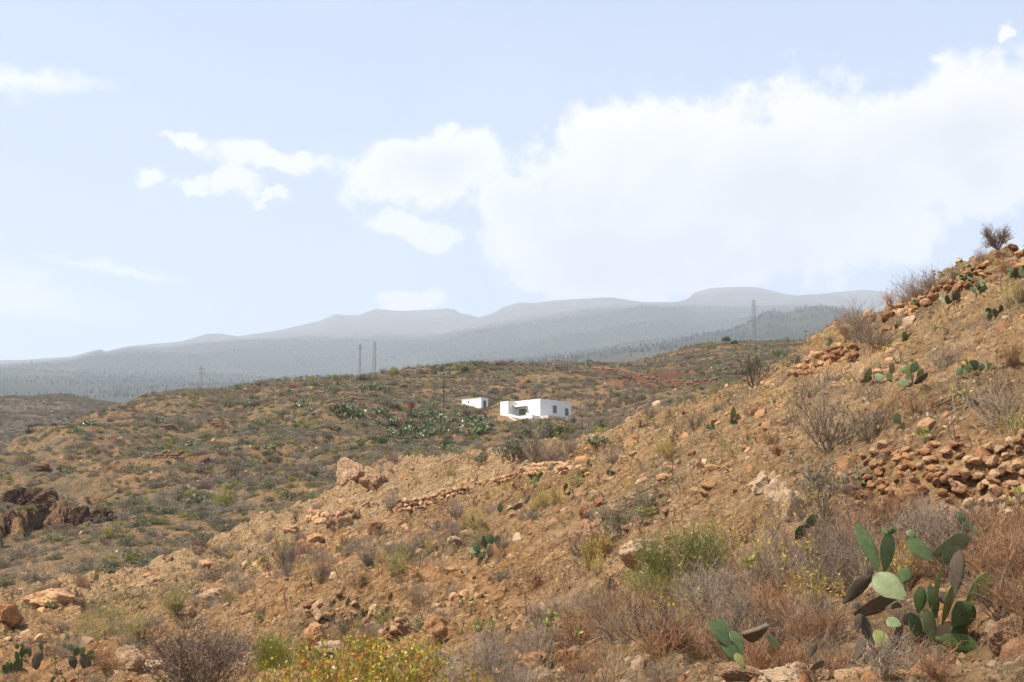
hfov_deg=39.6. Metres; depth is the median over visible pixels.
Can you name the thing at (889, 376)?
prickly pear
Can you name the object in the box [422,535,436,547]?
flowering shrub
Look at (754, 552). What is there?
dry shrub
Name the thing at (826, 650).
dry shrub
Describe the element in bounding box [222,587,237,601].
dry shrub
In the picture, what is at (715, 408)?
leafy shrub
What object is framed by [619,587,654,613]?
flowering shrub
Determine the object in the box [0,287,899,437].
mountain
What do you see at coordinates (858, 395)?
dry shrub
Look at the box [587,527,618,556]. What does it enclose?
flowering shrub
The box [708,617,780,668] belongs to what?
prickly pear
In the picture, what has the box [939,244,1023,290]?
dry stone wall
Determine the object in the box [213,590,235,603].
leafy shrub
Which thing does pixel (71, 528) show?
scrub bush
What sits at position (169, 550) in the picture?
scrub bush
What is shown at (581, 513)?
boulder
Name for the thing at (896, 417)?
prickly pear
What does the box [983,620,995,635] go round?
boulder
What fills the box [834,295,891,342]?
dry shrub
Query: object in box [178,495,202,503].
scrub bush
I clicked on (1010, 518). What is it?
dry shrub
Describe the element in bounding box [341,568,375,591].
leafy shrub
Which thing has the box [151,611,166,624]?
dry shrub
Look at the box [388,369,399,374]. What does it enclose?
crest shrub
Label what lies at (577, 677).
dry shrub
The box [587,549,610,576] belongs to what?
flowering shrub
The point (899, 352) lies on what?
rosette plant
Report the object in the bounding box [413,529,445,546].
dry shrub
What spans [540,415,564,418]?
retaining wall
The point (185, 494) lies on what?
scrub bush
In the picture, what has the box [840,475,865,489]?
rosette plant
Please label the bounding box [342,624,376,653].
dry shrub
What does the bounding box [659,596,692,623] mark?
flowering shrub
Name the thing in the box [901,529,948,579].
dry shrub
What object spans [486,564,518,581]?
leafy shrub
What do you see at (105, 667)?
dry shrub
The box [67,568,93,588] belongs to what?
leafy shrub
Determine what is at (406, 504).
dry stone wall
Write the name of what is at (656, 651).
dry shrub
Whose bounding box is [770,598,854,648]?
dry shrub
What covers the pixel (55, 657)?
rosette plant
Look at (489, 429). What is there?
prickly pear clump
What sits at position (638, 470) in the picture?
leafy shrub
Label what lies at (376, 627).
dry shrub
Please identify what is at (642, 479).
loose stone
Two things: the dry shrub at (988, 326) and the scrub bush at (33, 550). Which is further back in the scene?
the scrub bush at (33, 550)
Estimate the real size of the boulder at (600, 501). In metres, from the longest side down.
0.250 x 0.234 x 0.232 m
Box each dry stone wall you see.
[302,590,357,622]
[305,505,358,525]
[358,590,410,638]
[386,485,469,511]
[430,589,490,613]
[471,461,589,487]
[787,342,857,374]
[847,439,973,512]
[896,285,952,315]
[932,419,1023,516]
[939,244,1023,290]
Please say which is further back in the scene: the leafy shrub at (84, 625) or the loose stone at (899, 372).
the leafy shrub at (84, 625)
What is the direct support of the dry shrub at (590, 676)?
on the ground
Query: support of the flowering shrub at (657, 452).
on the ground
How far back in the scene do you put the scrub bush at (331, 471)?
151.98 m
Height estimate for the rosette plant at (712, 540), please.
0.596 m
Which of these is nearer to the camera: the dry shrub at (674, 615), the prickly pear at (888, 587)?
the prickly pear at (888, 587)
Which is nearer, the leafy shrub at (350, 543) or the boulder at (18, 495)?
the leafy shrub at (350, 543)
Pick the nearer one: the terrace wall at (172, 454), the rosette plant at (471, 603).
the rosette plant at (471, 603)
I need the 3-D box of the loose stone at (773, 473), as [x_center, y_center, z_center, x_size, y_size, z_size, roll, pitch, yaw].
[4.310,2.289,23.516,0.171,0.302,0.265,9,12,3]
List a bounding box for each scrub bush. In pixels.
[0,448,11,454]
[0,548,23,558]
[0,575,14,584]
[10,534,22,540]
[15,458,31,465]
[17,454,31,459]
[17,503,36,510]
[19,454,37,461]
[20,567,47,581]
[23,546,42,555]
[24,505,39,512]
[24,531,38,538]
[26,574,48,583]
[39,444,52,450]
[39,525,56,532]
[41,531,67,541]
[49,553,63,559]
[57,566,79,573]
[67,500,79,505]
[67,527,82,534]
[69,522,91,530]
[75,560,105,570]
[84,445,97,452]
[89,514,111,522]
[93,502,114,509]
[95,565,119,573]
[97,537,112,544]
[98,559,129,567]
[101,527,114,532]
[101,527,126,537]
[106,523,121,530]
[109,509,133,520]
[112,438,122,443]
[115,537,134,545]
[119,499,134,506]
[120,433,132,439]
[120,504,141,515]
[120,548,140,562]
[122,464,141,472]
[124,551,144,562]
[127,495,149,501]
[127,552,149,562]
[131,513,150,523]
[138,546,162,555]
[138,558,151,566]
[140,505,170,514]
[146,482,156,488]
[147,514,170,523]
[152,494,172,503]
[153,438,166,443]
[158,546,178,552]
[160,548,173,554]
[161,536,188,544]
[163,442,176,447]
[164,499,177,504]
[166,504,192,513]
[168,490,186,500]
[175,446,190,452]
[175,491,190,498]
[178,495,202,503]
[178,536,200,547]
[191,532,210,540]
[192,461,207,470]
[192,510,211,518]
[197,480,214,488]
[197,500,214,505]
[198,482,213,488]
[203,430,214,436]
[205,514,218,522]
[207,457,221,463]
[208,516,224,523]
[211,440,227,447]
[211,494,231,502]
[211,506,229,513]
[212,473,224,478]
[213,447,226,452]
[216,523,227,531]
[220,492,236,500]
[221,501,242,507]
[226,502,250,512]
[228,458,243,466]
[229,481,243,488]
[238,438,251,443]
[238,470,252,476]
[241,476,257,485]
[242,458,257,465]
[244,481,260,489]
[248,423,260,428]
[262,449,275,455]
[270,476,285,484]
[277,471,290,479]
[277,489,299,500]
[283,481,300,487]
[287,472,300,478]
[306,475,315,481]
[307,465,331,475]
[310,467,323,476]
[312,480,325,485]
[316,468,336,479]
[325,453,340,460]
[339,449,358,457]
[361,455,373,460]
[370,452,384,458]
[371,435,393,443]
[378,398,390,404]
[383,440,396,445]
[402,445,419,454]
[409,440,424,446]
[434,419,448,426]
[438,439,454,444]
[466,433,478,438]
[471,451,490,460]
[475,444,492,448]
[489,437,524,454]
[505,440,537,459]
[515,420,530,425]
[557,432,575,438]
[571,422,587,429]
[593,427,606,431]
[664,396,680,401]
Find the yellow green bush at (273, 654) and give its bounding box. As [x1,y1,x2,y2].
[250,626,304,672]
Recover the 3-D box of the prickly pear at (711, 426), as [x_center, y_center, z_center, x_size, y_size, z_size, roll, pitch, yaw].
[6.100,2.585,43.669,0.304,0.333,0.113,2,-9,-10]
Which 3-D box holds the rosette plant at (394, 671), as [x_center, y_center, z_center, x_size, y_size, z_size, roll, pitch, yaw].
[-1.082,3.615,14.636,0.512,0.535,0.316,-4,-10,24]
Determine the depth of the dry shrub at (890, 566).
11.76 m
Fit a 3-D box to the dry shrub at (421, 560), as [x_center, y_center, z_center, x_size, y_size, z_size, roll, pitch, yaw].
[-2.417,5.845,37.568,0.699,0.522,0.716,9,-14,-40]
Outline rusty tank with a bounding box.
[406,402,413,409]
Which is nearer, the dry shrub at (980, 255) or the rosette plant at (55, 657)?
the rosette plant at (55, 657)
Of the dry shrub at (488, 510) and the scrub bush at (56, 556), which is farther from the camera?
the scrub bush at (56, 556)
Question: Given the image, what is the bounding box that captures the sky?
[0,0,1023,359]
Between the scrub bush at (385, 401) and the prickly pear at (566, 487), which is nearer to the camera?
the prickly pear at (566, 487)
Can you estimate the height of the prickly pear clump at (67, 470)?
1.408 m
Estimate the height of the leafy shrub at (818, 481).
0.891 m
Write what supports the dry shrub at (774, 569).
on the ground
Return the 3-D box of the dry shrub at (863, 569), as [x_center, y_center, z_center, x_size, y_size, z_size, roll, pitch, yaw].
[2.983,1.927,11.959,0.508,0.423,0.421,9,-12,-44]
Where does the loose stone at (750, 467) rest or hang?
on the ground
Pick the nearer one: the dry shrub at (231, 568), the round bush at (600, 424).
the dry shrub at (231, 568)
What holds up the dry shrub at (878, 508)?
on the ground
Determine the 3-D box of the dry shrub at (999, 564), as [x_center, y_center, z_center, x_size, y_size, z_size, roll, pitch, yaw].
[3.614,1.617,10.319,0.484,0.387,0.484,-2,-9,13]
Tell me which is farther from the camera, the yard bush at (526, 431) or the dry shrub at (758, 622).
the yard bush at (526, 431)
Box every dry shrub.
[8,601,33,626]
[37,614,49,623]
[39,581,52,590]
[43,614,77,633]
[44,633,80,658]
[51,626,68,634]
[67,628,90,648]
[86,642,125,675]
[91,610,107,628]
[94,642,114,659]
[103,609,139,633]
[103,627,140,644]
[125,621,153,640]
[136,590,151,599]
[140,616,156,628]
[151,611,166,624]
[161,579,192,594]
[173,615,194,628]
[185,591,204,607]
[186,552,201,566]
[186,560,211,581]
[187,537,208,555]
[202,596,219,608]
[204,627,254,659]
[208,592,222,603]
[220,539,238,556]
[222,572,262,593]
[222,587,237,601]
[223,517,239,531]
[223,558,242,572]
[250,604,265,617]
[255,528,279,542]
[262,533,304,565]
[274,550,306,571]
[278,543,304,562]
[280,562,295,576]
[284,501,296,510]
[290,530,303,539]
[290,536,312,553]
[303,547,330,562]
[303,557,333,583]
[309,500,323,509]
[309,545,325,556]
[310,557,335,571]
[317,546,334,560]
[324,510,351,531]
[324,555,341,563]
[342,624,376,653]
[344,532,382,565]
[354,616,385,636]
[355,618,382,632]
[371,519,391,537]
[375,487,404,511]
[377,538,398,554]
[378,527,423,559]
[380,447,403,463]
[392,579,444,605]
[411,554,430,564]
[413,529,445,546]
[419,633,489,681]
[428,551,449,568]
[437,513,466,535]
[440,494,470,519]
[441,516,458,527]
[442,525,473,545]
[443,578,464,594]
[451,619,516,674]
[463,610,538,653]
[468,534,489,547]
[472,638,535,681]
[475,643,517,672]
[482,502,497,514]
[487,537,509,561]
[490,660,546,681]
[493,526,512,549]
[494,605,569,661]
[509,641,566,679]
[511,427,550,463]
[518,574,591,624]
[533,615,578,642]
[534,436,580,461]
[543,620,583,647]
[543,645,626,681]
[547,591,603,645]
[559,436,582,451]
[560,665,591,681]
[564,635,625,674]
[565,528,600,557]
[567,572,630,627]
[567,664,613,681]
[573,595,620,640]
[578,594,647,648]
[583,576,645,616]
[592,593,645,640]
[593,641,622,669]
[595,583,646,615]
[596,443,625,464]
[597,665,651,681]
[598,412,625,430]
[599,588,633,621]
[601,572,665,622]
[602,660,691,681]
[608,574,629,601]
[619,603,670,636]
[622,606,700,661]
[626,667,670,681]
[634,610,698,655]
[634,644,692,681]
[636,398,662,418]
[637,588,688,620]
[642,605,702,642]
[645,593,716,649]
[649,596,694,639]
[660,556,742,619]
[662,571,691,608]
[662,608,734,658]
[667,560,734,604]
[679,409,704,430]
[681,595,790,663]
[685,559,754,611]
[697,568,780,621]
[697,616,756,661]
[710,567,781,629]
[715,613,795,667]
[721,542,758,572]
[722,384,742,397]
[725,525,814,595]
[725,616,770,650]
[727,541,776,583]
[728,347,782,391]
[731,513,808,566]
[731,551,759,584]
[739,400,760,416]
[739,538,775,572]
[740,643,782,669]
[743,563,819,623]
[749,596,782,633]
[751,402,772,411]
[751,566,822,612]
[751,629,811,668]
[752,541,806,588]
[752,604,809,653]
[757,424,781,445]
[760,618,872,681]
[761,579,841,625]
[763,527,817,572]
[764,591,844,645]
[765,527,817,556]
[767,362,885,451]
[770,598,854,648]
[771,378,784,386]
[774,409,798,425]
[783,371,832,397]
[785,480,857,528]
[785,533,860,590]
[790,614,859,667]
[792,531,842,572]
[796,522,896,589]
[803,593,859,638]
[810,519,899,584]
[811,606,862,642]
[813,503,866,545]
[815,505,901,557]
[815,543,841,573]
[817,646,856,675]
[819,503,883,541]
[820,507,892,557]
[825,505,870,533]
[827,489,892,526]
[827,531,879,568]
[830,372,845,381]
[832,313,861,337]
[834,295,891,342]
[836,584,878,616]
[840,408,892,442]
[840,552,881,584]
[843,623,914,678]
[849,387,873,399]
[849,395,898,432]
[851,499,939,553]
[852,311,901,350]
[854,483,914,527]
[857,417,890,438]
[862,537,929,574]
[863,519,941,573]
[871,537,925,572]
[873,492,944,548]
[875,609,913,649]
[876,615,918,654]
[877,594,929,624]
[879,286,897,305]
[879,549,932,580]
[880,482,935,517]
[884,274,922,304]
[887,268,938,297]
[887,625,957,669]
[888,494,991,564]
[889,382,946,417]
[891,611,945,656]
[893,499,926,534]
[896,626,967,681]
[897,484,975,544]
[897,524,928,554]
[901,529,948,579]
[906,264,946,289]
[906,512,974,547]
[909,517,1001,583]
[918,331,978,372]
[932,508,1023,598]
[936,488,1012,532]
[936,504,981,531]
[938,603,982,630]
[942,552,1023,621]
[945,265,963,280]
[946,361,1023,427]
[950,484,1023,540]
[960,559,1000,601]
[961,498,1023,562]
[963,539,1023,631]
[968,246,989,260]
[968,315,1000,329]
[969,504,1023,570]
[975,537,1023,583]
[981,489,1023,530]
[985,338,1023,365]
[988,502,1022,543]
[989,271,1002,282]
[993,496,1023,543]
[994,252,1019,274]
[1000,274,1023,301]
[1004,521,1023,557]
[1005,481,1023,508]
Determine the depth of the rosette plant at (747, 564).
14.70 m
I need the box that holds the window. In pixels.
[553,406,556,413]
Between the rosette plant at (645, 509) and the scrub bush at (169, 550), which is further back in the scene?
the scrub bush at (169, 550)
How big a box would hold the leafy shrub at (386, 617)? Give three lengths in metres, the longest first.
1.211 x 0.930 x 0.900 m
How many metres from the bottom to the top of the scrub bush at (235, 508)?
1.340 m
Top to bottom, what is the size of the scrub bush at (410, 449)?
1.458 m
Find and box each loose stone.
[34,633,42,641]
[38,660,52,671]
[80,636,94,644]
[114,670,123,677]
[143,571,157,576]
[186,607,194,616]
[312,598,323,607]
[313,608,322,620]
[368,604,380,614]
[390,621,401,631]
[460,529,473,536]
[544,519,558,529]
[567,580,577,588]
[574,456,587,462]
[594,511,601,524]
[595,667,609,675]
[630,440,638,447]
[630,656,643,669]
[634,477,648,484]
[643,436,652,443]
[681,432,688,438]
[692,460,703,468]
[705,464,720,474]
[743,428,753,435]
[747,464,753,473]
[749,676,758,681]
[754,408,766,419]
[761,421,769,427]
[769,444,780,456]
[769,470,776,479]
[798,670,811,681]
[831,471,846,487]
[832,455,856,474]
[859,367,866,377]
[863,308,875,320]
[881,325,889,330]
[884,357,892,363]
[897,365,904,376]
[902,315,915,325]
[904,434,914,444]
[912,449,920,455]
[916,417,935,430]
[960,435,970,440]
[967,355,978,363]
[974,447,991,459]
[976,326,983,334]
[986,660,1000,666]
[996,321,1009,331]
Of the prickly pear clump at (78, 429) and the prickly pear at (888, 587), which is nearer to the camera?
the prickly pear at (888, 587)
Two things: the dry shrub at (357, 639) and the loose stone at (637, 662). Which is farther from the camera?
the dry shrub at (357, 639)
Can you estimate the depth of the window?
243.85 m
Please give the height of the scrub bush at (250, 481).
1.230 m
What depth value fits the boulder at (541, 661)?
13.86 m
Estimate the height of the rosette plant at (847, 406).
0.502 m
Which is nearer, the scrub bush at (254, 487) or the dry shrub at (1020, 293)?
the dry shrub at (1020, 293)
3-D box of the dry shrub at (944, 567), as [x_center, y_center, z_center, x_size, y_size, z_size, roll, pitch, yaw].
[3.498,1.673,11.194,0.635,0.655,0.808,2,-9,-13]
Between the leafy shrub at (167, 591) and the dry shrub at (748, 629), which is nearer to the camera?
the dry shrub at (748, 629)
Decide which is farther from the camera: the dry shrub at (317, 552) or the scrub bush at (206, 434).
the scrub bush at (206, 434)
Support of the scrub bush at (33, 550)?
on the ground
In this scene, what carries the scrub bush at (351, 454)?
on the ground
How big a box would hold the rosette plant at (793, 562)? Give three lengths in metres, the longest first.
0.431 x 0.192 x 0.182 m
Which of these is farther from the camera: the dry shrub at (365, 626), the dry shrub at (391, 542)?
the dry shrub at (391, 542)
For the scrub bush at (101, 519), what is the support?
on the ground
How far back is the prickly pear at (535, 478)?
47.10 m
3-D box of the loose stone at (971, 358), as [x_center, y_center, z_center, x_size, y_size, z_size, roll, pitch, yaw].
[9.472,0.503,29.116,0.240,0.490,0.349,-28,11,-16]
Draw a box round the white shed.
[462,397,488,407]
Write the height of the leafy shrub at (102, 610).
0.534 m
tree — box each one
[721,337,730,343]
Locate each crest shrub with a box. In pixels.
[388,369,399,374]
[412,364,423,372]
[453,363,469,369]
[552,360,574,370]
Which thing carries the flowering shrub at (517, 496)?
on the ground
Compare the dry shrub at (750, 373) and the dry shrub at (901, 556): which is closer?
the dry shrub at (901, 556)
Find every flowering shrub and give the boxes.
[99,622,111,635]
[226,546,235,558]
[274,552,288,568]
[297,561,311,577]
[344,617,361,634]
[403,514,414,527]
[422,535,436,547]
[456,514,467,529]
[461,505,480,523]
[467,509,488,528]
[497,481,510,490]
[510,542,525,555]
[512,491,525,500]
[524,494,540,511]
[532,486,550,507]
[543,484,567,505]
[573,539,605,571]
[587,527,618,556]
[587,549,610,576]
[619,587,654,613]
[620,478,632,490]
[632,540,660,569]
[642,435,670,458]
[644,592,673,617]
[653,433,678,461]
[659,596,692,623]
[676,550,708,589]
[698,508,733,543]
[720,525,758,572]
[740,522,789,577]
[751,491,786,534]
[772,534,819,590]
[784,565,844,612]
[800,486,844,529]
[823,331,838,346]
[874,535,933,591]
[933,310,947,319]
[992,280,1015,307]
[1006,278,1023,304]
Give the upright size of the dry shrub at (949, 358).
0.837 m
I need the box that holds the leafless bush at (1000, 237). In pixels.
[979,222,1016,254]
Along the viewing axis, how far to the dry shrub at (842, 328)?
47.38 m
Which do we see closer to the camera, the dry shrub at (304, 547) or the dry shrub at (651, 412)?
the dry shrub at (304, 547)
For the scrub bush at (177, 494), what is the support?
on the ground
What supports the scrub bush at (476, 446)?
on the ground
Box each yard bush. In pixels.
[460,409,471,415]
[470,408,488,417]
[515,426,533,438]
[536,421,554,436]
[551,421,575,435]
[568,413,576,422]
[575,419,584,428]
[770,348,786,355]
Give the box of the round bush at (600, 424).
[597,420,607,426]
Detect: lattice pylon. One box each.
[198,365,205,388]
[358,344,361,375]
[372,342,375,372]
[752,301,756,340]
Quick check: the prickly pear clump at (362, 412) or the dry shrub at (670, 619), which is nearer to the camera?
the dry shrub at (670, 619)
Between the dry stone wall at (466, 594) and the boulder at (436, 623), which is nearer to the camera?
the boulder at (436, 623)
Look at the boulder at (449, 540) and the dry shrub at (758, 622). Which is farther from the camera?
the boulder at (449, 540)
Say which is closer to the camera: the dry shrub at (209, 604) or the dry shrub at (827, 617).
the dry shrub at (827, 617)
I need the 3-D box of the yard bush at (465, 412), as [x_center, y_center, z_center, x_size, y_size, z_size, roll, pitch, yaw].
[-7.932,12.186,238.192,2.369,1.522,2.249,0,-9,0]
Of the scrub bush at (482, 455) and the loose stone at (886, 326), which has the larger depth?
the scrub bush at (482, 455)
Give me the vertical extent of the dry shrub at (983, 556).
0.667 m
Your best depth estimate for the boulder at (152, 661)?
29.34 m
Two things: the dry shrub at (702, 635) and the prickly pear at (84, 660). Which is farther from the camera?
the prickly pear at (84, 660)
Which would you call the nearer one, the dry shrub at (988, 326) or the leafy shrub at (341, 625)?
the leafy shrub at (341, 625)
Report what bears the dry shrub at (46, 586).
on the ground
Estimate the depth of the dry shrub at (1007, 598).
9.30 m
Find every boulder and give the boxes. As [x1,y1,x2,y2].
[0,486,29,505]
[0,601,23,627]
[1,507,22,534]
[18,571,46,580]
[21,588,75,608]
[25,487,58,512]
[32,463,51,470]
[43,499,71,529]
[70,505,91,526]
[87,507,121,523]
[114,644,145,669]
[145,660,162,671]
[197,588,222,599]
[198,559,215,566]
[283,524,299,533]
[304,622,327,644]
[306,533,323,542]
[317,640,339,657]
[336,457,364,486]
[359,470,388,489]
[367,521,381,534]
[423,613,447,641]
[447,535,459,543]
[515,651,550,669]
[553,649,578,660]
[568,518,606,556]
[578,500,594,520]
[594,497,604,506]
[619,539,661,570]
[655,473,671,480]
[716,662,759,681]
[748,470,770,495]
[758,661,831,681]
[763,477,806,524]
[861,642,880,662]
[872,368,885,373]
[881,311,895,322]
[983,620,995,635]
[987,613,1023,656]
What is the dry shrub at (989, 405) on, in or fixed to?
on the ground
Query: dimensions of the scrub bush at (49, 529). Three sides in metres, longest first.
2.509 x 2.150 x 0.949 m
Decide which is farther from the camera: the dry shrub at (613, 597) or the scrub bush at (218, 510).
the scrub bush at (218, 510)
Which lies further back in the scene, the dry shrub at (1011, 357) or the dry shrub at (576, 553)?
the dry shrub at (576, 553)
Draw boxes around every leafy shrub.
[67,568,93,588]
[70,604,115,637]
[72,618,107,640]
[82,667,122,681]
[92,591,146,627]
[94,605,114,617]
[115,608,154,641]
[120,636,145,649]
[135,613,161,626]
[155,581,191,617]
[158,582,177,597]
[162,597,193,618]
[189,535,210,546]
[191,585,209,595]
[201,562,222,583]
[210,543,226,555]
[212,569,247,584]
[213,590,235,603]
[253,554,270,564]
[257,604,496,681]
[260,557,274,569]
[271,533,290,542]
[322,608,363,635]
[334,544,358,556]
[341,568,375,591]
[342,535,366,549]
[352,554,375,566]
[363,595,412,628]
[369,542,416,578]
[390,547,408,559]
[403,610,439,632]
[424,519,440,530]
[435,463,459,475]
[459,521,489,543]
[478,444,490,453]
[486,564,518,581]
[517,503,551,524]
[539,461,560,472]
[563,467,589,488]
[582,503,609,520]
[593,499,647,532]
[627,486,669,512]
[632,463,649,475]
[702,380,727,394]
[708,401,730,412]
[714,518,755,553]
[775,349,806,364]
[777,447,873,500]
[822,370,841,383]
[994,398,1023,435]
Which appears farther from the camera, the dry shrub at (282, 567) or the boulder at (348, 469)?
the boulder at (348, 469)
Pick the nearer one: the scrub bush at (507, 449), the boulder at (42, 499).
the scrub bush at (507, 449)
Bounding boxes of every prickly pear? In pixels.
[1,643,43,673]
[62,634,98,668]
[469,534,507,558]
[498,495,530,512]
[532,472,583,481]
[564,483,579,494]
[606,469,615,474]
[706,420,714,429]
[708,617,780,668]
[727,406,739,425]
[795,514,817,539]
[808,638,865,669]
[825,338,833,346]
[842,522,991,662]
[860,363,894,382]
[893,413,900,423]
[894,324,912,341]
[899,362,927,386]
[910,299,920,306]
[939,291,960,303]
[956,360,996,375]
[957,272,973,281]
[957,512,990,535]
[970,279,986,293]
[982,305,1003,319]
[1007,267,1023,278]
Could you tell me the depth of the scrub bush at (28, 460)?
196.52 m
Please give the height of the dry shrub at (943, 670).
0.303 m
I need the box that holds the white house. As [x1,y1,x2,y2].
[500,399,570,419]
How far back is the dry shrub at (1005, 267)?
39.18 m
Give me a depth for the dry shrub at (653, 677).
10.83 m
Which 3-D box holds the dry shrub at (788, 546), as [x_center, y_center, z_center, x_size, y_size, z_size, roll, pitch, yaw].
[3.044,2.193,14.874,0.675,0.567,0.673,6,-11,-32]
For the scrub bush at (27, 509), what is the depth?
147.29 m
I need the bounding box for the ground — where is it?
[0,248,1023,681]
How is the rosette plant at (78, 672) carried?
on the ground
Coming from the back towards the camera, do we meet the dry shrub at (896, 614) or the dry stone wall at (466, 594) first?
the dry stone wall at (466, 594)
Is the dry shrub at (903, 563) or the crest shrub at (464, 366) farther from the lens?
the crest shrub at (464, 366)
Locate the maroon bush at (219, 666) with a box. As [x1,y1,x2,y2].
[123,606,268,681]
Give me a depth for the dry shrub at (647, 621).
13.16 m
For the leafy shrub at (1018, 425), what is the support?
on the ground
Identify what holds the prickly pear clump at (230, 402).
on the ground
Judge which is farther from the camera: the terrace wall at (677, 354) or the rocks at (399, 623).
the terrace wall at (677, 354)
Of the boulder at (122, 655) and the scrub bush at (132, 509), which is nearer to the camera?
the boulder at (122, 655)
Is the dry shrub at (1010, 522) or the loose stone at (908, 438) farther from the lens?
the loose stone at (908, 438)
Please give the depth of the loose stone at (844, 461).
21.12 m
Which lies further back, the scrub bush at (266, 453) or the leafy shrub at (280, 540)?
the scrub bush at (266, 453)
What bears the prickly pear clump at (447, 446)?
on the ground
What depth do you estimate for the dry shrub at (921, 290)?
46.76 m
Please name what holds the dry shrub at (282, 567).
on the ground
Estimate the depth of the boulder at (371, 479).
78.23 m
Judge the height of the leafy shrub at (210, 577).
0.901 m
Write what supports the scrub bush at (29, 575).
on the ground
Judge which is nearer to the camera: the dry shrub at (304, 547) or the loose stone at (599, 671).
the loose stone at (599, 671)
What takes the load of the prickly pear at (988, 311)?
on the ground
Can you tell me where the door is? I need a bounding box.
[519,409,525,415]
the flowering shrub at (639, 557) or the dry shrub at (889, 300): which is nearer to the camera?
the flowering shrub at (639, 557)
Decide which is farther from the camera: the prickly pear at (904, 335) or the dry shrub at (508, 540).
the prickly pear at (904, 335)
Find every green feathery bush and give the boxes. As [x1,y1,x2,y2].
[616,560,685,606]
[626,519,739,590]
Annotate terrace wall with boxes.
[149,450,185,458]
[158,422,225,430]
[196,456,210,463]
[240,384,297,391]
[335,396,362,402]
[401,369,433,376]
[483,362,538,365]
[593,367,717,387]
[622,379,659,388]
[664,351,703,357]
[738,343,800,345]
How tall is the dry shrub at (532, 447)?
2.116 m
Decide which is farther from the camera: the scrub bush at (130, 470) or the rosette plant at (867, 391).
the scrub bush at (130, 470)
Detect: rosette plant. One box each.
[51,655,69,668]
[74,670,87,681]
[107,626,120,636]
[130,598,143,610]
[170,566,180,571]
[180,589,190,597]
[253,613,264,621]
[258,554,269,567]
[288,595,302,607]
[382,652,396,667]
[385,666,420,681]
[394,646,423,672]
[458,618,466,633]
[459,594,475,616]
[472,617,497,632]
[474,665,488,676]
[489,668,499,681]
[503,620,511,636]
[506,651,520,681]
[526,479,535,488]
[530,615,559,624]
[541,608,584,654]
[562,565,571,584]
[621,441,636,453]
[634,516,640,532]
[636,505,654,525]
[644,416,656,425]
[645,486,660,509]
[666,476,684,493]
[670,506,683,522]
[685,587,700,598]
[687,459,696,477]
[700,534,742,560]
[739,552,759,585]
[743,424,750,439]
[748,434,767,443]
[768,391,784,406]
[787,556,800,575]
[792,385,798,396]
[838,419,868,444]
[840,403,861,424]
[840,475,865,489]
[859,389,870,402]
[893,350,902,365]
[913,427,930,445]
[932,324,944,331]
[944,415,957,441]
[973,390,980,410]
[983,369,998,393]
[989,491,1023,523]
[994,348,1003,363]
[998,273,1009,289]
[1002,486,1023,507]
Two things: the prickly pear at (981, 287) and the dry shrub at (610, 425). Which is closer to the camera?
the prickly pear at (981, 287)
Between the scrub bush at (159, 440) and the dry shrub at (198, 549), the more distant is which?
the scrub bush at (159, 440)
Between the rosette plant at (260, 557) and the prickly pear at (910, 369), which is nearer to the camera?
the prickly pear at (910, 369)
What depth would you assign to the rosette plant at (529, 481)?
47.67 m
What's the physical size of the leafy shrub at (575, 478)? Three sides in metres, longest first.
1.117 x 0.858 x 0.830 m
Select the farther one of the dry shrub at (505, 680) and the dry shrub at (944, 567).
the dry shrub at (505, 680)
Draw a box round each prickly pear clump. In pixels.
[57,465,76,473]
[71,426,85,432]
[81,419,96,425]
[153,417,166,423]
[155,443,165,450]
[185,440,194,446]
[186,492,211,503]
[223,399,234,405]
[234,384,243,388]
[262,443,274,448]
[293,399,308,406]
[329,403,350,414]
[340,402,360,413]
[344,405,366,416]
[368,381,377,388]
[372,405,389,413]
[379,384,389,391]
[389,416,401,425]
[389,430,400,436]
[397,426,409,434]
[399,425,412,432]
[404,417,413,425]
[414,424,428,431]
[416,429,432,437]
[418,418,435,427]
[420,407,436,415]
[434,412,447,418]
[434,415,450,423]
[435,426,446,433]
[439,444,452,449]
[452,411,462,416]
[453,426,464,433]
[465,413,482,422]
[472,419,488,426]
[472,421,488,431]
[485,425,496,433]
[585,438,595,444]
[590,434,603,443]
[601,436,609,441]
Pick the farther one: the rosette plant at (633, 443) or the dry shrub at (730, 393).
the dry shrub at (730, 393)
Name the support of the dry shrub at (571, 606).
on the ground

